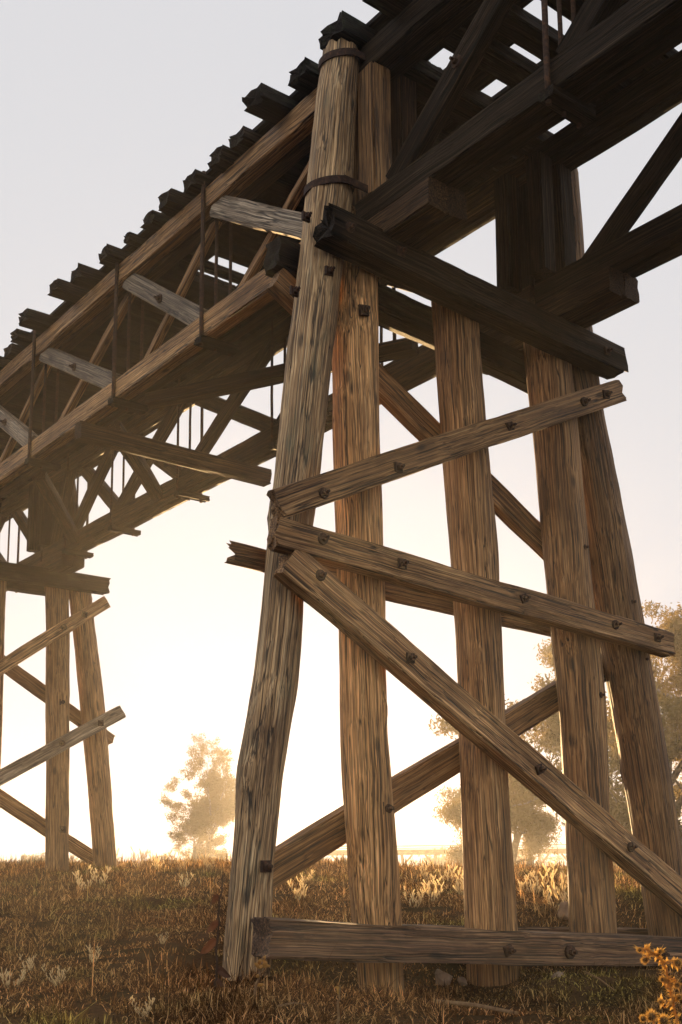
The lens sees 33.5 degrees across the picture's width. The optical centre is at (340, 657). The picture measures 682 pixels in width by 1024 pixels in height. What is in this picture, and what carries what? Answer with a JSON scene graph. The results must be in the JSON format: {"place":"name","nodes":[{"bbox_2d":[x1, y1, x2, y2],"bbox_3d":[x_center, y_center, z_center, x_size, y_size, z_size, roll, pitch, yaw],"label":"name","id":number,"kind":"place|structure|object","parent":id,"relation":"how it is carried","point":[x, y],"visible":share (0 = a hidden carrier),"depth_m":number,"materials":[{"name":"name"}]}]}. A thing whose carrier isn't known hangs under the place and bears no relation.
{"place":"outdoors","nodes":[
{"label":"outdoors","id":0,"kind":"place"},
{"bbox_2d":[0,849,681,1023],"bbox_3d":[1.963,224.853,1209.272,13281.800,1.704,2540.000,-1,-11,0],"label":"ground","id":1,"kind":"structure","parent":0,"point":[98,1010],"depth_m":9.67,"materials":[{"name":"brown plant"}]},
{"bbox_2d":[0,962,25,989],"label":"woolly weed","id":2,"kind":"object","parent":1,"relation":"on","point":[22,977],"visible":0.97,"depth_m":8.00,"materials":[{"name":"beige plant"}]},
{"bbox_2d":[19,953,36,971],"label":"woolly weed","id":3,"kind":"object","parent":1,"relation":"on","point":[30,965],"visible":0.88,"depth_m":8.91,"materials":[{"name":"beige plant"}]},
{"bbox_2d":[20,852,44,861],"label":"field bush","id":4,"kind":"object","parent":1,"relation":"on","point":[35,857],"visible":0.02,"depth_m":150.22,"materials":[{"name":"beige plant"}]},
{"bbox_2d":[41,963,69,987],"bbox_3d":[-1.991,2.228,7.918,0.196,0.178,0.116,4,-11,-22],"label":"woolly weed","id":5,"kind":"object","parent":1,"relation":"on","point":[53,981],"visible":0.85,"depth_m":7.92,"materials":[{"name":"beige plant"}]},
{"bbox_2d":[0,551,125,870],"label":"trestle bent","id":6,"kind":"object","parent":1,"relation":"on","point":[58,582],"visible":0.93,"depth_m":20.92,"materials":[{"name":"brown wood"}]},
{"bbox_2d":[0,470,51,592],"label":"truss span","id":7,"kind":"object","parent":6,"relation":"on","point":[17,501],"visible":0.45,"depth_m":22.38,"materials":[{"name":"brown wood"}]},
{"bbox_2d":[72,868,96,890],"bbox_3d":[-3.585,3.110,15.826,0.362,0.343,0.223,-3,-11,14],"label":"woolly weed","id":8,"kind":"object","parent":1,"relation":"on","point":[79,882],"visible":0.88,"depth_m":15.82,"materials":[{"name":"beige plant"}]},
{"bbox_2d":[86,944,100,963],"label":"woolly weed","id":9,"kind":"object","parent":1,"relation":"on","point":[91,954],"visible":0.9,"depth_m":9.35,"materials":[{"name":"beige plant"}]},
{"bbox_2d":[88,864,110,884],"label":"woolly weed","id":10,"kind":"object","parent":1,"relation":"on","point":[105,876],"visible":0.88,"depth_m":17.20,"materials":[{"name":"beige plant"}]},
{"bbox_2d":[131,847,150,867],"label":"woolly weed","id":11,"kind":"object","parent":1,"relation":"on","point":[142,861],"visible":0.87,"depth_m":21.75,"materials":[{"name":"beige plant"}]},
{"bbox_2d":[130,995,154,1017],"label":"woolly weed","id":12,"kind":"object","parent":1,"relation":"on","point":[149,1007],"visible":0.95,"depth_m":6.30,"materials":[{"name":"beige plant"}]},
{"bbox_2d":[151,854,167,869],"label":"woolly weed","id":13,"kind":"object","parent":1,"relation":"on","point":[155,861],"visible":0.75,"depth_m":21.10,"materials":[{"name":"beige plant"}]},
{"bbox_2d":[145,853,173,862],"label":"field bush","id":14,"kind":"object","parent":1,"relation":"on","point":[163,857],"visible":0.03,"depth_m":157.71,"materials":[{"name":"beige plant"}]},
{"bbox_2d":[156,932,168,943],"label":"woolly weed","id":15,"kind":"object","parent":1,"relation":"on","point":[162,938],"visible":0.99,"depth_m":10.20,"materials":[{"name":"beige plant"}]},
{"bbox_2d":[168,849,189,868],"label":"woolly weed","id":16,"kind":"object","parent":1,"relation":"on","point":[178,860],"visible":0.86,"depth_m":20.54,"materials":[{"name":"beige plant"}]},
{"bbox_2d":[179,871,193,886],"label":"woolly weed","id":17,"kind":"object","parent":1,"relation":"on","point":[185,880],"visible":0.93,"depth_m":16.08,"materials":[{"name":"beige plant"}]},
{"bbox_2d":[159,733,235,862],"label":"gum tree","id":18,"kind":"object","parent":1,"relation":"on","point":[215,807],"visible":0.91,"depth_m":140.56,"materials":[{"name":"green plant"}]},
{"bbox_2d":[198,850,216,868],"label":"woolly weed","id":19,"kind":"object","parent":1,"relation":"on","point":[206,861],"visible":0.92,"depth_m":20.35,"materials":[{"name":"beige plant"}]},
{"bbox_2d":[200,875,230,990],"bbox_3d":[-0.836,1.865,7.628,0.186,0.789,0.138,7,-13,-35],"label":"dock weed","id":20,"kind":"object","parent":1,"relation":"on","point":[212,942],"visible":0.88,"depth_m":7.61,"materials":[{"name":"brown plant"}]},
{"bbox_2d":[253,955,269,1003],"bbox_3d":[-0.487,1.894,6.536,0.089,0.347,0.217,6,-12,-30],"label":"dead stalk","id":21,"kind":"object","parent":1,"relation":"on","point":[263,962],"visible":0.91,"depth_m":6.50,"materials":[{"name":"brown plant"}]},
{"bbox_2d":[0,846,566,867],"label":"distant scrub","id":22,"kind":"object","parent":1,"relation":"on","point":[559,857],"visible":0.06,"depth_m":239.84,"materials":[{"name":"yellow plant"}]},
{"bbox_2d":[277,1002,304,1006],"bbox_3d":[-0.290,2.055,6.707,0.014,0.047,0.434,-4,-11,18],"label":"fallen stick","id":23,"kind":"object","parent":1,"relation":"on","point":[289,1004],"visible":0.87,"depth_m":6.65,"materials":[{"name":"brown wood"}]},
{"bbox_2d":[287,875,307,901],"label":"woolly weed","id":24,"kind":"object","parent":1,"relation":"on","point":[301,883],"visible":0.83,"depth_m":13.12,"materials":[{"name":"beige plant"}]},
{"bbox_2d":[299,869,314,882],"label":"woolly weed","id":25,"kind":"object","parent":1,"relation":"on","point":[310,877],"visible":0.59,"depth_m":16.44,"materials":[{"name":"beige plant"}]},
{"bbox_2d":[335,985,340,1023],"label":"dead stalk","id":26,"kind":"object","parent":1,"relation":"on","point":[337,988],"visible":1,"depth_m":6.29,"materials":[{"name":"brown plant"}]},
{"bbox_2d":[404,887,424,907],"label":"woolly weed","id":27,"kind":"object","parent":1,"relation":"on","point":[419,900],"visible":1,"depth_m":12.95,"materials":[{"name":"beige plant"}]},
{"bbox_2d":[419,862,436,881],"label":"woolly weed","id":28,"kind":"object","parent":1,"relation":"on","point":[425,874],"visible":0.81,"depth_m":17.45,"materials":[{"name":"beige plant"}]},
{"bbox_2d":[421,874,443,901],"bbox_3d":[1.100,2.736,13.373,0.232,0.357,0.392,4,-11,-22],"label":"woolly weed","id":29,"kind":"object","parent":1,"relation":"on","point":[434,894],"visible":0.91,"depth_m":13.37,"materials":[{"name":"beige plant"}]},
{"bbox_2d":[423,855,453,865],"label":"field bush","id":30,"kind":"object","parent":1,"relation":"on","point":[443,860],"visible":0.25,"depth_m":239.32,"materials":[{"name":"beige plant"}]},
{"bbox_2d":[435,969,452,985],"bbox_3d":[0.893,2.834,9.951,0.183,0.182,0.151,18,-18,-25],"label":"rock","id":31,"kind":"object","parent":1,"relation":"on","point":[442,977],"visible":0.73,"depth_m":9.91,"materials":[{"name":"stone"}]},
{"bbox_2d":[327,844,566,865],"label":"timber viaduct","id":32,"kind":"object","parent":1,"relation":"on","point":[436,852],"visible":0.16,"depth_m":173.89,"materials":[{"name":"brown wood"}]},
{"bbox_2d":[438,864,455,881],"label":"woolly weed","id":33,"kind":"object","parent":1,"relation":"on","point":[445,871],"visible":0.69,"depth_m":17.75,"materials":[{"name":"beige plant"}]},
{"bbox_2d":[222,38,681,995],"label":"trestle bent","id":34,"kind":"object","parent":1,"relation":"on","point":[554,358],"visible":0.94,"depth_m":10.03,"materials":[{"name":"brown wood"}]},
{"bbox_2d":[0,10,646,560],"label":"truss span","id":35,"kind":"object","parent":34,"relation":"on","point":[84,390],"visible":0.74,"depth_m":14.04,"materials":[{"name":"brown wood"}]},
{"bbox_2d":[117,0,681,345],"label":"truss span","id":36,"kind":"object","parent":34,"relation":"on","point":[604,50],"visible":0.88,"depth_m":10.19,"materials":[{"name":"brown wood"}]},
{"bbox_2d":[448,865,463,896],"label":"woolly weed","id":37,"kind":"object","parent":1,"relation":"on","point":[458,884],"visible":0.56,"depth_m":13.93,"materials":[{"name":"beige plant"}]},
{"bbox_2d":[457,977,466,985],"bbox_3d":[1.061,2.824,9.857,0.086,0.080,0.136,-5,-39,21],"label":"rock","id":38,"kind":"object","parent":1,"relation":"on","point":[463,981],"visible":0.85,"depth_m":9.82,"materials":[{"name":"stone"}]},
{"bbox_2d":[433,999,518,1014],"bbox_3d":[0.815,2.105,6.840,0.047,0.035,0.712,8,-13,-37],"label":"fallen stick","id":39,"kind":"object","parent":1,"relation":"on","point":[461,1003],"visible":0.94,"depth_m":6.83,"materials":[{"name":"brown wood"}]},
{"bbox_2d":[434,784,563,865],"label":"gum tree","id":40,"kind":"object","parent":1,"relation":"on","point":[533,843],"visible":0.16,"depth_m":85.92,"materials":[{"name":"green plant"}]},
{"bbox_2d":[517,879,538,892],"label":"woolly weed","id":41,"kind":"object","parent":1,"relation":"on","point":[522,884],"visible":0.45,"depth_m":14.59,"materials":[{"name":"beige plant"}]},
{"bbox_2d":[524,870,548,893],"bbox_3d":[2.434,2.838,14.169,0.211,0.354,0.285,10,-15,-43],"label":"woolly weed","id":42,"kind":"object","parent":1,"relation":"on","point":[534,887],"visible":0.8,"depth_m":14.14,"materials":[{"name":"beige plant"}]},
{"bbox_2d":[539,861,567,902],"bbox_3d":[2.351,2.475,12.449,0.317,0.486,0.534,3,-11,-19],"label":"woolly weed","id":43,"kind":"object","parent":1,"relation":"on","point":[552,889],"visible":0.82,"depth_m":12.41,"materials":[{"name":"beige plant"}]},
{"bbox_2d":[429,600,681,866],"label":"gum tree","id":44,"kind":"object","parent":1,"relation":"on","point":[670,703],"visible":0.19,"depth_m":58.81,"materials":[{"name":"green plant"}]},
{"bbox_2d":[543,885,567,911],"bbox_3d":[2.316,2.597,12.133,0.345,0.326,0.261,-5,-11,22],"label":"woolly weed","id":45,"kind":"object","parent":1,"relation":"on","point":[563,899],"visible":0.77,"depth_m":12.12,"materials":[{"name":"beige plant"}]},
{"bbox_2d":[551,971,564,978],"bbox_3d":[1.840,2.698,9.610,0.115,0.072,0.087,6,-12,-10],"label":"rock","id":46,"kind":"object","parent":1,"relation":"on","point":[558,973],"visible":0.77,"depth_m":9.59,"materials":[{"name":"stone"}]},
{"bbox_2d":[557,901,567,919],"bbox_3d":[2.383,2.714,12.065,0.123,0.227,0.164,-9,-34,38],"label":"rock","id":47,"kind":"object","parent":1,"relation":"on","point":[563,907],"visible":0.69,"depth_m":12.01,"materials":[{"name":"stone"}]},
{"bbox_2d":[584,971,614,989],"bbox_3d":[2.094,2.610,9.158,0.025,0.086,0.705,1,-11,-6],"label":"fallen stick","id":48,"kind":"object","parent":1,"relation":"on","point":[599,979],"visible":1,"depth_m":9.18,"materials":[{"name":"brown wood"}]},
{"bbox_2d":[0,0,681,866],"label":"sky","id":49,"kind":"structure","parent":0,"point":[107,107],"materials":[{"name":"white"}]},
{"bbox_2d":[634,944,681,1023],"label":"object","id":50,"kind":"object","parent":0,"point":[651,1016],"visible":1,"depth_m":4.59,"materials":[{"name":"orange"}]}
]}

